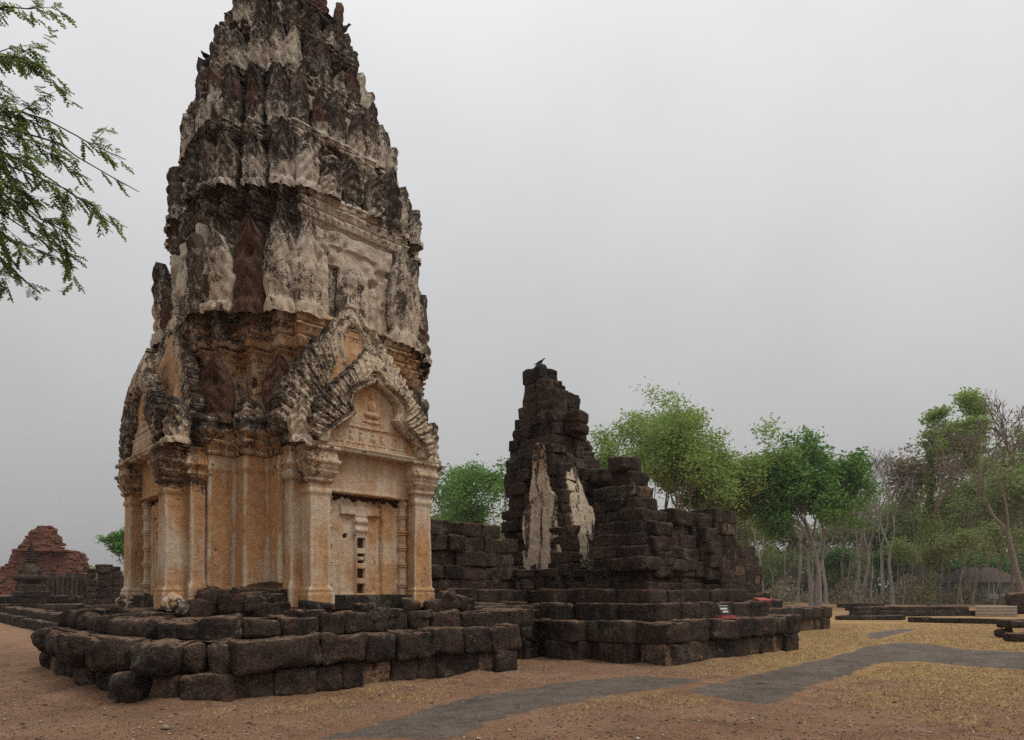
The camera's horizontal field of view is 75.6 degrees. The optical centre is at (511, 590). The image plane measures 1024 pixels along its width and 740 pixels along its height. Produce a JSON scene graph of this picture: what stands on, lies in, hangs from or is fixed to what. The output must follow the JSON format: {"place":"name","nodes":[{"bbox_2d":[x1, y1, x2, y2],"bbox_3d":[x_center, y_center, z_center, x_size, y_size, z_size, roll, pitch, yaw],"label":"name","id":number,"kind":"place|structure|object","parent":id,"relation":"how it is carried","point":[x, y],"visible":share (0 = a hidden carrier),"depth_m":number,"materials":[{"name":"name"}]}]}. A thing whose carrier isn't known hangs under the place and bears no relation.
{"place":"outdoors","nodes":[
{"label":"outdoors","id":0,"kind":"place"},
{"bbox_2d":[83,569,98,608],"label":"stone pillar","id":1,"kind":"structure","parent":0,"point":[91,602],"depth_m":32.86,"materials":[{"name":"stone"}]},
{"bbox_2d":[95,564,113,608],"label":"stone pillar","id":2,"kind":"structure","parent":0,"point":[104,571],"depth_m":33.80,"materials":[{"name":"stone"}]},
{"bbox_2d":[14,659,525,710],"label":"ground bank","id":3,"kind":"structure","parent":0,"point":[68,687],"depth_m":10.11,"materials":[{"name":"soil"}]},
{"bbox_2d":[300,675,716,739],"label":"path","id":4,"kind":"structure","parent":0,"point":[456,718],"depth_m":8.96,"materials":[{"name":"concrete"}]},
{"bbox_2d":[0,598,1023,739],"bbox_3d":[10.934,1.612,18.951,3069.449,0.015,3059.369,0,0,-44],"label":"ground","id":5,"kind":"structure","parent":0,"point":[19,650],"depth_m":8.90,"materials":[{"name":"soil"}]},
{"bbox_2d":[0,606,61,630],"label":"wall","id":6,"kind":"structure","parent":5,"relation":"on","point":[35,619],"depth_m":28.64,"materials":[{"name":"stone"}]},
{"bbox_2d":[0,595,83,612],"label":"stone terrace","id":7,"kind":"structure","parent":5,"relation":"on","point":[60,603],"depth_m":38.33,"materials":[{"name":"stone"}]},
{"bbox_2d":[12,537,49,597],"bbox_3d":[-27.001,-1.337,37.003,1.672,3.435,1.672,0,0,-44],"label":"stupa","id":8,"kind":"object","parent":7,"relation":"on","point":[30,578],"visible":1,"depth_m":36.63,"materials":[{"name":"stone"}]},
{"bbox_2d":[0,525,89,595],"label":"brick ruin","id":9,"kind":"object","parent":5,"relation":"on","point":[64,570],"visible":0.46,"depth_m":56.84,"materials":[{"name":"brick"}]},
{"bbox_2d":[0,0,138,302],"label":"acacia tree","id":10,"kind":"object","parent":5,"relation":"on","point":[17,129],"visible":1,"depth_m":7.97,"materials":[{"name":"green plant"}]},
{"bbox_2d":[83,575,123,604],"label":"ruined wall","id":11,"kind":"structure","parent":5,"relation":"on","point":[85,599],"depth_m":35.99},
{"bbox_2d":[90,565,123,582],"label":"broadleaf tree","id":12,"kind":"object","parent":5,"relation":"on","point":[96,578],"visible":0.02,"depth_m":76.31,"materials":[{"name":"green plant"}]},
{"bbox_2d":[93,527,124,567],"bbox_3d":[-30.877,-1.706,51.551,3.034,6.795,2.220,0,0,16],"label":"broadleaf tree","id":13,"kind":"object","parent":5,"relation":"on","point":[116,542],"visible":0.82,"depth_m":51.18,"materials":[{"name":"green plant"}]},
{"bbox_2d":[110,566,121,606],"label":"stone pillar","id":14,"kind":"structure","parent":5,"relation":"on","point":[116,579],"depth_m":34.84,"materials":[{"name":"stone"}]},
{"bbox_2d":[30,607,533,702],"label":"stone platform","id":15,"kind":"structure","parent":5,"relation":"on","point":[123,658],"depth_m":10.42,"materials":[{"name":"stone"}]},
{"bbox_2d":[115,594,133,606],"bbox_3d":[-7.396,0.222,12.624,0.374,0.345,0.192,0,0,19],"label":"stucco fragment","id":16,"kind":"object","parent":15,"relation":"on","point":[120,599],"visible":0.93,"depth_m":12.58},
{"bbox_2d":[162,591,188,614],"bbox_3d":[-5.413,0.194,10.612,0.414,0.373,0.222,0,0,11],"label":"stucco fragment","id":17,"kind":"object","parent":15,"relation":"on","point":[183,605],"visible":1,"depth_m":10.58,"materials":[{"name":"stone"}]},
{"bbox_2d":[220,603,239,614],"bbox_3d":[-4.667,0.279,11.064,0.367,0.301,0.412,0,0,-1],"label":"laterite chunk","id":18,"kind":"object","parent":15,"relation":"on","point":[223,609],"visible":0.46,"depth_m":10.90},
{"bbox_2d":[243,595,269,612],"bbox_3d":[-4.175,0.246,11.052,0.627,0.367,0.377,0,0,-36],"label":"laterite chunk","id":19,"kind":"object","parent":15,"relation":"on","point":[250,602],"visible":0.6,"depth_m":10.85,"materials":[{"name":"stone"}]},
{"bbox_2d":[104,0,474,621],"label":"temple tower","id":20,"kind":"structure","parent":15,"relation":"on","point":[278,442],"depth_m":11.89,"materials":[{"name":"stone"}]},
{"bbox_2d":[201,50,208,58],"bbox_3d":[-6.275,-10.983,13.529,0.138,0.255,0.400,0,0,2],"label":"bird","id":21,"kind":"object","parent":20,"relation":"on","point":[205,55],"visible":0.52,"depth_m":13.46},
{"bbox_2d":[202,57,209,66],"bbox_3d":[-6.123,-10.649,13.275,0.400,0.255,0.138,0,0,14],"label":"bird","id":22,"kind":"object","parent":20,"relation":"on","point":[205,62],"visible":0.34,"depth_m":13.24},
{"bbox_2d":[298,0,310,16],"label":"bird","id":23,"kind":"object","parent":20,"relation":"on","point":[302,3],"visible":0.5,"depth_m":12.98},
{"bbox_2d":[317,12,330,26],"bbox_3d":[-3.763,-11.551,13.393,0.400,0.255,0.138,0,0,-36],"label":"bird","id":24,"kind":"object","parent":20,"relation":"on","point":[326,21],"visible":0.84,"depth_m":13.33},
{"bbox_2d":[344,23,350,32],"bbox_3d":[-3.552,-11.747,13.802,0.400,0.255,0.138,0,0,0],"label":"bird","id":25,"kind":"object","parent":20,"relation":"on","point":[346,27],"visible":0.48,"depth_m":13.78},
{"bbox_2d":[298,599,332,612],"bbox_3d":[-3.330,0.280,11.161,0.566,0.301,0.393,0,0,-44],"label":"laterite chunk","id":26,"kind":"object","parent":15,"relation":"on","point":[304,604],"visible":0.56,"depth_m":10.99,"materials":[{"name":"stone"}]},
{"bbox_2d":[353,602,377,612],"bbox_3d":[-2.578,0.315,11.642,0.344,0.230,0.429,0,0,35],"label":"laterite chunk","id":27,"kind":"object","parent":15,"relation":"on","point":[366,607],"visible":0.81,"depth_m":11.50,"materials":[{"name":"stone"}]},
{"bbox_2d":[398,597,420,610],"bbox_3d":[-1.929,0.274,12.318,0.413,0.313,0.352,0,0,-44],"label":"laterite chunk","id":28,"kind":"object","parent":15,"relation":"on","point":[409,604],"visible":0.84,"depth_m":12.19,"materials":[{"name":"stone"}]},
{"bbox_2d":[423,599,440,611],"bbox_3d":[-1.516,0.290,12.714,0.308,0.279,0.378,0,0,18],"label":"laterite chunk","id":29,"kind":"object","parent":15,"relation":"on","point":[433,604],"visible":0.77,"depth_m":12.56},
{"bbox_2d":[436,591,455,609],"bbox_3d":[-1.314,0.210,12.867,0.361,0.439,0.364,0,0,29],"label":"laterite chunk","id":30,"kind":"object","parent":15,"relation":"on","point":[448,598],"visible":0.75,"depth_m":12.74,"materials":[{"name":"stone"}]},
{"bbox_2d":[444,589,459,609],"bbox_3d":[-1.217,0.191,13.105,0.344,0.478,0.317,0,0,-44],"label":"laterite chunk","id":31,"kind":"object","parent":15,"relation":"on","point":[456,604],"visible":0.39,"depth_m":13.04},
{"bbox_2d":[457,594,467,611],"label":"laterite chunk","id":32,"kind":"object","parent":15,"relation":"on","point":[463,600],"visible":0.56,"depth_m":13.29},
{"bbox_2d":[430,481,455,519],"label":"woodland tree","id":33,"kind":"object","parent":5,"relation":"on","point":[434,517],"visible":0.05,"depth_m":88.26,"materials":[{"name":"green plant"}]},
{"bbox_2d":[432,502,496,523],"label":"woodland tree","id":34,"kind":"object","parent":5,"relation":"on","point":[458,517],"depth_m":91.60,"materials":[{"name":"green plant"}]},
{"bbox_2d":[431,454,504,523],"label":"broadleaf tree","id":35,"kind":"object","parent":5,"relation":"on","point":[443,489],"visible":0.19,"depth_m":66.21,"materials":[{"name":"green plant"}]},
{"bbox_2d":[435,457,509,526],"bbox_3d":[-2.935,-5.160,58.937,7.171,13.776,9.932,0,0,-44],"label":"broadleaf tree","id":36,"kind":"object","parent":5,"relation":"on","point":[474,514],"visible":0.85,"depth_m":59.35,"materials":[{"name":"green plant"}]},
{"bbox_2d":[483,506,507,539],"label":"woodland tree","id":37,"kind":"object","parent":5,"relation":"on","point":[502,534],"visible":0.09,"depth_m":89.08,"materials":[{"name":"green plant"}]},
{"bbox_2d":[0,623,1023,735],"bbox_3d":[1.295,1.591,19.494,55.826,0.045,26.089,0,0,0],"label":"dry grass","id":38,"kind":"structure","parent":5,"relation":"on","point":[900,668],"depth_m":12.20,"materials":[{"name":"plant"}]},
{"bbox_2d":[430,363,800,665],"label":"ruined sanctuary","id":39,"kind":"structure","parent":5,"relation":"on","point":[587,557],"depth_m":16.58,"materials":[{"name":"stone"}]},
{"bbox_2d":[714,605,736,618],"bbox_3d":[5.170,0.506,15.963,0.460,0.319,0.260,0,0,-24],"label":"information sign","id":40,"kind":"object","parent":39,"relation":"on","point":[725,612],"visible":0.99,"depth_m":15.96,"materials":[{"name":"metal"}]},
{"bbox_2d":[752,598,771,601],"bbox_3d":[6.898,0.250,18.198,0.462,0.132,0.286,0,0,-27],"label":"red plate","id":41,"kind":"object","parent":39,"relation":"on","point":[761,599],"visible":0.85,"depth_m":18.12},
{"bbox_2d":[588,376,809,538],"bbox_3d":[15.642,-8.784,58.377,15.542,21.498,16.282,0,0,-25],"label":"broadleaf tree","id":42,"kind":"object","parent":5,"relation":"on","point":[671,452],"visible":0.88,"depth_m":54.26,"materials":[{"name":"green plant"}]},
{"bbox_2d":[736,521,757,544],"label":"woodland tree","id":43,"kind":"object","parent":5,"relation":"on","point":[737,539],"visible":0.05,"depth_m":97.03,"materials":[{"name":"green plant"}]},
{"bbox_2d":[736,515,769,550],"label":"woodland tree","id":44,"kind":"object","parent":5,"relation":"on","point":[741,530],"visible":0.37,"depth_m":95.58,"materials":[{"name":"green plant"}]},
{"bbox_2d":[748,501,764,591],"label":"woodland tree","id":45,"kind":"object","parent":5,"relation":"on","point":[760,560],"visible":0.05,"depth_m":79.96,"materials":[{"name":"grey plant"}]},
{"bbox_2d":[736,517,808,596],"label":"woodland tree","id":46,"kind":"object","parent":5,"relation":"on","point":[772,583],"visible":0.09,"depth_m":99.81,"materials":[{"name":"grey plant"}]},
{"bbox_2d":[742,524,818,571],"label":"woodland tree","id":47,"kind":"object","parent":5,"relation":"on","point":[793,538],"visible":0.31,"depth_m":110.82,"materials":[{"name":"green plant"}]},
{"bbox_2d":[734,545,831,630],"bbox_3d":[7.923,-0.051,26.413,10.972,3.436,5.492,0,0,-44],"label":"ruined shrine","id":48,"kind":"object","parent":5,"relation":"on","point":[748,574],"visible":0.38,"depth_m":25.89,"materials":[{"name":"stone"}]},
{"bbox_2d":[773,568,814,600],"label":"bush","id":49,"kind":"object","parent":5,"relation":"on","point":[793,572],"depth_m":109.50,"materials":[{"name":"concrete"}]},
{"bbox_2d":[796,508,803,602],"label":"woodland tree","id":50,"kind":"object","parent":5,"relation":"on","point":[800,568],"visible":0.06,"depth_m":87.45,"materials":[{"name":"grey plant"}]},
{"bbox_2d":[780,516,819,599],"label":"woodland tree","id":51,"kind":"object","parent":5,"relation":"on","point":[781,596],"visible":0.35,"depth_m":73.71,"materials":[{"name":"grey plant"}]},
{"bbox_2d":[748,424,890,605],"bbox_3d":[25.954,-6.049,56.871,12.523,15.840,10.094,0,0,1],"label":"broadleaf tree","id":52,"kind":"object","parent":5,"relation":"on","point":[832,489],"visible":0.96,"depth_m":54.94,"materials":[{"name":"green plant"}]},
{"bbox_2d":[817,454,829,603],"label":"woodland tree","id":53,"kind":"object","parent":5,"relation":"on","point":[825,588],"visible":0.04,"depth_m":79.99,"materials":[{"name":"grey plant"}]},
{"bbox_2d":[805,536,841,591],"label":"woodland tree","id":54,"kind":"object","parent":5,"relation":"on","point":[817,543],"visible":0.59,"depth_m":71.27,"materials":[{"name":"grey plant"}]},
{"bbox_2d":[803,544,861,598],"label":"woodland tree","id":55,"kind":"object","parent":5,"relation":"on","point":[832,559],"visible":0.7,"depth_m":102.69,"materials":[{"name":"green plant"}]},
{"bbox_2d":[792,520,881,594],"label":"woodland tree","id":56,"kind":"object","parent":5,"relation":"on","point":[829,537],"visible":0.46,"depth_m":107.70,"materials":[{"name":"green plant"}]},
{"bbox_2d":[811,514,880,596],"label":"woodland tree","id":57,"kind":"object","parent":5,"relation":"on","point":[845,536],"visible":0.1,"depth_m":109.81,"materials":[{"name":"green plant"}]},
{"bbox_2d":[833,526,874,602],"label":"woodland tree","id":58,"kind":"object","parent":5,"relation":"on","point":[845,600],"visible":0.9,"depth_m":69.70,"materials":[{"name":"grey plant"}]},
{"bbox_2d":[839,480,871,600],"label":"woodland tree","id":59,"kind":"object","parent":5,"relation":"on","point":[842,575],"visible":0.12,"depth_m":94.38,"materials":[{"name":"grey plant"}]},
{"bbox_2d":[841,546,872,602],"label":"woodland tree","id":60,"kind":"object","parent":5,"relation":"on","point":[856,571],"visible":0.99,"depth_m":66.24,"materials":[{"name":"green plant"}]},
{"bbox_2d":[838,493,883,586],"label":"woodland tree","id":61,"kind":"object","parent":5,"relation":"on","point":[869,521],"visible":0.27,"depth_m":100.39,"materials":[{"name":"green plant"}]},
{"bbox_2d":[844,511,887,602],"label":"woodland tree","id":62,"kind":"object","parent":5,"relation":"on","point":[870,594],"visible":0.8,"depth_m":72.38,"materials":[{"name":"grey plant"}]},
{"bbox_2d":[835,615,905,619],"bbox_3d":[19.905,1.480,36.637,3.696,0.294,0.599,0,0,0],"label":"kerb row","id":63,"kind":"object","parent":5,"relation":"on","point":[889,617],"visible":0.94,"depth_m":36.39,"materials":[{"name":"stone"}]},
{"bbox_2d":[849,480,896,602],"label":"woodland tree","id":64,"kind":"object","parent":5,"relation":"on","point":[856,587],"visible":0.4,"depth_m":77.46,"materials":[{"name":"grey plant"}]},
{"bbox_2d":[736,511,1023,597],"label":"woods","id":65,"kind":"object","parent":5,"relation":"on","point":[776,566],"visible":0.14,"depth_m":122.02,"materials":[{"name":"green plant"}]},
{"bbox_2d":[842,510,918,592],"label":"woodland tree","id":66,"kind":"object","parent":5,"relation":"on","point":[877,545],"visible":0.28,"depth_m":110.69,"materials":[{"name":"green plant"}]},
{"bbox_2d":[861,448,909,593],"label":"woodland tree","id":67,"kind":"object","parent":5,"relation":"on","point":[867,573],"visible":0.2,"depth_m":89.63,"materials":[{"name":"grey plant"}]},
{"bbox_2d":[864,448,909,597],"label":"woodland tree","id":68,"kind":"object","parent":5,"relation":"on","point":[882,594],"visible":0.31,"depth_m":84.37,"materials":[{"name":"grey plant"}]},
{"bbox_2d":[861,449,914,604],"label":"woodland tree","id":69,"kind":"object","parent":5,"relation":"on","point":[892,600],"visible":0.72,"depth_m":75.72,"materials":[{"name":"grey plant"}]},
{"bbox_2d":[857,545,920,579],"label":"woodland tree","id":70,"kind":"object","parent":5,"relation":"on","point":[876,560],"visible":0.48,"depth_m":103.16,"materials":[{"name":"green plant"}]},
{"bbox_2d":[765,573,1023,604],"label":"undergrowth","id":71,"kind":"object","parent":5,"relation":"on","point":[917,594],"visible":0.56,"depth_m":80.09,"materials":[{"name":"green plant"}]},
{"bbox_2d":[871,477,937,594],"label":"woodland tree","id":72,"kind":"object","parent":5,"relation":"on","point":[884,516],"visible":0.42,"depth_m":94.15,"materials":[{"name":"green plant"}]},
{"bbox_2d":[881,535,928,605],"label":"woodland tree","id":73,"kind":"object","parent":5,"relation":"on","point":[900,544],"visible":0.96,"depth_m":68.17,"materials":[{"name":"green plant"}]},
{"bbox_2d":[836,602,974,615],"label":"platform","id":74,"kind":"structure","parent":5,"relation":"on","point":[863,609],"depth_m":42.20,"materials":[{"name":"stone"}]},
{"bbox_2d":[876,484,945,580],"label":"woodland tree","id":75,"kind":"object","parent":5,"relation":"on","point":[918,567],"visible":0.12,"depth_m":99.32,"materials":[{"name":"green plant"}]},
{"bbox_2d":[888,566,947,597],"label":"house","id":76,"kind":"structure","parent":5,"relation":"on","point":[915,573],"depth_m":103.50,"materials":[{"name":"concrete"}]},
{"bbox_2d":[882,511,955,587],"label":"woodland tree","id":77,"kind":"object","parent":5,"relation":"on","point":[915,519],"visible":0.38,"depth_m":90.75,"materials":[{"name":"green plant"}]},
{"bbox_2d":[874,438,979,603],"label":"woodland tree","id":78,"kind":"object","parent":5,"relation":"on","point":[918,476],"visible":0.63,"depth_m":81.16,"materials":[{"name":"grey plant"}]},
{"bbox_2d":[909,521,982,592],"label":"woodland tree","id":79,"kind":"object","parent":5,"relation":"on","point":[940,548],"visible":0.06,"depth_m":111.49,"materials":[{"name":"green plant"}]},
{"bbox_2d":[914,456,988,603],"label":"woodland tree","id":80,"kind":"object","parent":5,"relation":"on","point":[944,507],"visible":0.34,"depth_m":82.89,"materials":[{"name":"green plant"}]},
{"bbox_2d":[911,387,998,605],"bbox_3d":[41.131,-8.607,61.286,9.499,20.645,7.589,0,0,-44],"label":"vine clad tree","id":81,"kind":"object","parent":5,"relation":"on","point":[968,402],"visible":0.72,"depth_m":62.48,"materials":[{"name":"green plant"}]},
{"bbox_2d":[915,527,1000,605],"bbox_3d":[41.352,-2.257,61.264,6.272,7.833,5.448,0,0,-24],"label":"woodland tree","id":82,"kind":"object","parent":5,"relation":"on","point":[960,541],"visible":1,"depth_m":61.19,"materials":[{"name":"green plant"}]},
{"bbox_2d":[921,464,1003,592],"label":"woodland tree","id":83,"kind":"object","parent":5,"relation":"on","point":[949,572],"visible":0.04,"depth_m":97.88,"materials":[{"name":"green plant"}]},
{"bbox_2d":[908,617,1023,623],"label":"kerb row","id":84,"kind":"object","parent":5,"relation":"on","point":[948,620],"visible":0.78,"depth_m":32.88,"materials":[{"name":"stone"}]},
{"bbox_2d":[936,474,1011,593],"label":"woodland tree","id":85,"kind":"object","parent":5,"relation":"on","point":[981,583],"visible":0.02,"depth_m":99.91,"materials":[{"name":"grey plant"}]},
{"bbox_2d":[925,389,1023,591],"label":"bare tree","id":86,"kind":"object","parent":5,"relation":"on","point":[1004,437],"visible":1,"depth_m":51.98,"materials":[{"name":"brown plant"}]},
{"bbox_2d":[935,453,1014,594],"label":"woodland tree","id":87,"kind":"object","parent":5,"relation":"on","point":[968,573],"visible":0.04,"depth_m":86.99,"materials":[{"name":"green plant"}]},
{"bbox_2d":[938,490,1016,604],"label":"woodland tree","id":88,"kind":"object","parent":5,"relation":"on","point":[957,511],"visible":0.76,"depth_m":76.70,"materials":[{"name":"green plant"}]},
{"bbox_2d":[938,552,1017,572],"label":"woodland tree","id":89,"kind":"object","parent":5,"relation":"on","point":[959,565],"visible":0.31,"depth_m":106.84,"materials":[{"name":"green plant"}]},
{"bbox_2d":[935,567,1023,600],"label":"house","id":90,"kind":"structure","parent":5,"relation":"on","point":[994,577],"depth_m":101.50,"materials":[{"name":"concrete"}]},
{"bbox_2d":[947,476,1020,600],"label":"woodland tree","id":91,"kind":"object","parent":5,"relation":"on","point":[970,489],"visible":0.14,"depth_m":80.35,"materials":[{"name":"green plant"}]},
{"bbox_2d":[959,499,1014,605],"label":"woodland tree","id":92,"kind":"object","parent":5,"relation":"on","point":[973,593],"visible":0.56,"depth_m":71.97,"materials":[{"name":"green plant"}]},
{"bbox_2d":[955,423,1023,566],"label":"woodland tree","id":93,"kind":"object","parent":5,"relation":"on","point":[1017,435],"visible":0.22,"depth_m":85.54,"materials":[{"name":"green plant"}]},
{"bbox_2d":[967,517,1023,605],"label":"woodland tree","id":94,"kind":"object","parent":5,"relation":"on","point":[995,530],"visible":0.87,"depth_m":67.85,"materials":[{"name":"green plant"}]},
{"bbox_2d":[968,441,1023,540],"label":"woodland tree","id":95,"kind":"object","parent":5,"relation":"on","point":[1014,486],"visible":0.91,"depth_m":70.97,"materials":[{"name":"green plant"}]},
{"bbox_2d":[968,456,1023,592],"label":"woodland tree","id":96,"kind":"object","parent":5,"relation":"on","point":[992,493],"visible":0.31,"depth_m":74.47,"materials":[{"name":"green plant"}]},
{"bbox_2d":[975,606,1016,615],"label":"concrete steps","id":97,"kind":"structure","parent":5,"relation":"on","point":[995,610],"depth_m":42.30,"materials":[{"name":"concrete"}]},
{"bbox_2d":[969,472,1023,600],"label":"woodland tree","id":98,"kind":"object","parent":5,"relation":"on","point":[999,590],"visible":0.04,"depth_m":89.87,"materials":[{"name":"green plant"}]},
{"bbox_2d":[976,514,1023,573],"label":"woodland tree","id":99,"kind":"object","parent":5,"relation":"on","point":[1004,538],"visible":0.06,"depth_m":112.66,"materials":[{"name":"green plant"}]},
{"bbox_2d":[994,628,1006,637],"bbox_3d":[17.010,1.466,22.920,0.421,0.337,0.443,0,0,-44],"label":"boulder","id":100,"kind":"object","parent":5,"relation":"on","point":[998,632],"visible":0.69,"depth_m":22.82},
{"bbox_2d":[996,619,1023,632],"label":"mushroom stone","id":101,"kind":"object","parent":5,"relation":"on","point":[1008,625],"visible":0.81,"depth_m":22.59,"materials":[{"name":"stone"}]},
{"bbox_2d":[1003,632,1023,641],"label":"stone block","id":102,"kind":"structure","parent":5,"relation":"on","point":[1015,637],"depth_m":20.86,"materials":[{"name":"stone"}]},
{"bbox_2d":[1004,592,1023,613],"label":"stone heap","id":103,"kind":"object","parent":5,"relation":"on","point":[1014,599],"visible":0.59,"depth_m":46.26,"materials":[{"name":"stone"}]},
{"bbox_2d":[1012,436,1023,472],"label":"woodland tree","id":104,"kind":"object","parent":5,"relation":"on","point":[1022,458],"visible":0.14,"depth_m":80.99,"materials":[{"name":"green plant"}]},
{"bbox_2d":[0,0,1023,591],"label":"sky","id":105,"kind":"structure","parent":0,"point":[810,213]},
{"bbox_2d":[524,649,804,666],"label":"ground bank","id":106,"kind":"structure","parent":0,"point":[707,661],"depth_m":15.03,"materials":[{"name":"soil"}]},
{"bbox_2d":[671,641,1023,709],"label":"path","id":107,"kind":"structure","parent":0,"point":[781,687],"depth_m":13.36,"materials":[{"name":"concrete"}]},
{"bbox_2d":[859,629,923,639],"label":"path","id":108,"kind":"structure","parent":0,"point":[883,635],"depth_m":24.76,"materials":[{"name":"concrete"}]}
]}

